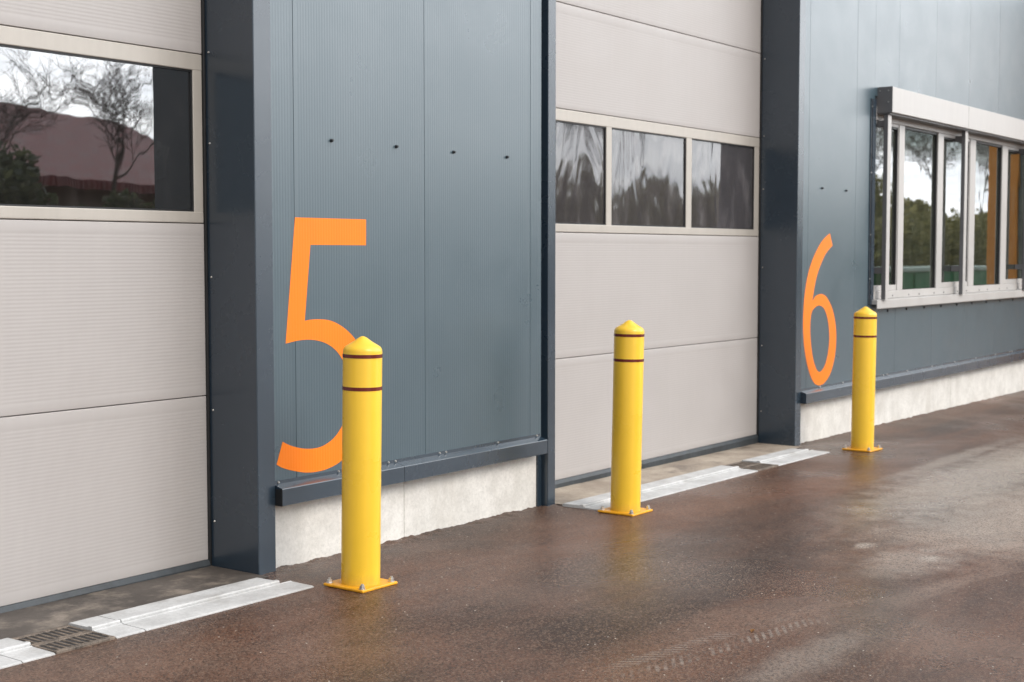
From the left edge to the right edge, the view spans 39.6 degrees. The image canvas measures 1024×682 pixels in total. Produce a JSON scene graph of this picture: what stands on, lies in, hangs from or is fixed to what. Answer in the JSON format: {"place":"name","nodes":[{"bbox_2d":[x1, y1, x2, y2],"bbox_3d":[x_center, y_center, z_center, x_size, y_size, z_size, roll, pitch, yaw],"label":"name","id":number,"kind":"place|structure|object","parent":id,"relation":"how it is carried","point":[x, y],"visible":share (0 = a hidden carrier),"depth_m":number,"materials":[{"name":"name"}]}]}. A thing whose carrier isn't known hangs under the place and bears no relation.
{"place":"outdoors","nodes":[
{"label":"outdoors","id":0,"kind":"place"},
{"bbox_2d":[0,390,1023,681],"bbox_3d":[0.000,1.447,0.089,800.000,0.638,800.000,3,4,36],"label":"ground","id":1,"kind":"structure","parent":0,"point":[898,556],"depth_m":5.66,"materials":[{"name":"asphalt"}]},
{"bbox_2d":[0,566,268,638],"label":"threshold","id":2,"kind":"object","parent":1,"relation":"on","point":[34,619],"visible":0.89,"depth_m":5.52,"materials":[{"name":"concrete"}]},
{"bbox_2d":[0,578,313,668],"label":"drainage channel","id":3,"kind":"object","parent":1,"relation":"in","point":[75,635],"visible":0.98,"depth_m":5.19,"materials":[{"name":"concrete"}]},
{"bbox_2d":[323,336,396,592],"bbox_3d":[-0.611,0.488,5.775,0.215,1.017,0.215,3,4,36],"label":"bollard","id":4,"kind":"object","parent":1,"relation":"on","point":[362,356],"visible":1,"depth_m":5.71,"materials":[{"name":"metal"}]},
{"bbox_2d":[0,0,1023,612],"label":"warehouse","id":5,"kind":"structure","parent":1,"relation":"on","point":[230,230],"depth_m":6.99,"materials":[{"name":"metal"}]},
{"bbox_2d":[0,0,211,612],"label":"sectional door","id":6,"kind":"structure","parent":5,"relation":"in","point":[105,462],"depth_m":5.65,"materials":[{"name":"beige metal"}]},
{"bbox_2d":[555,0,762,488],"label":"sectional door","id":7,"kind":"structure","parent":5,"relation":"in","point":[659,102],"depth_m":9.19,"materials":[{"name":"beige metal"}]},
{"bbox_2d":[868,86,1023,311],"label":"ribbon window","id":8,"kind":"structure","parent":5,"relation":"in","point":[946,182],"depth_m":12.58,"materials":[{"name":"white metal"}]},
{"bbox_2d":[598,320,652,516],"bbox_3d":[0.609,0.397,7.510,0.215,1.017,0.215,3,4,35],"label":"bollard","id":9,"kind":"object","parent":1,"relation":"on","point":[627,404],"visible":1,"depth_m":7.45,"materials":[{"name":"metal"}]},
{"bbox_2d":[555,443,799,503],"bbox_3d":[1.025,0.818,9.089,0.404,0.024,3.080,3,4,36],"label":"threshold","id":10,"kind":"object","parent":1,"relation":"on","point":[574,492],"visible":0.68,"depth_m":9.11,"materials":[{"name":"concrete"}]},
{"bbox_2d":[563,448,829,510],"bbox_3d":[1.248,0.857,8.821,0.269,0.081,2.953,3,4,36],"label":"drainage channel","id":11,"kind":"object","parent":1,"relation":"in","point":[668,486],"visible":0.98,"depth_m":8.72,"materials":[{"name":"concrete"}]},
{"bbox_2d":[842,306,882,451],"bbox_3d":[2.492,0.264,10.072,0.215,1.017,0.215,3,4,38],"label":"bollard","id":12,"kind":"object","parent":1,"relation":"on","point":[863,377],"visible":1,"depth_m":10.01,"materials":[{"name":"metal"}]}
]}

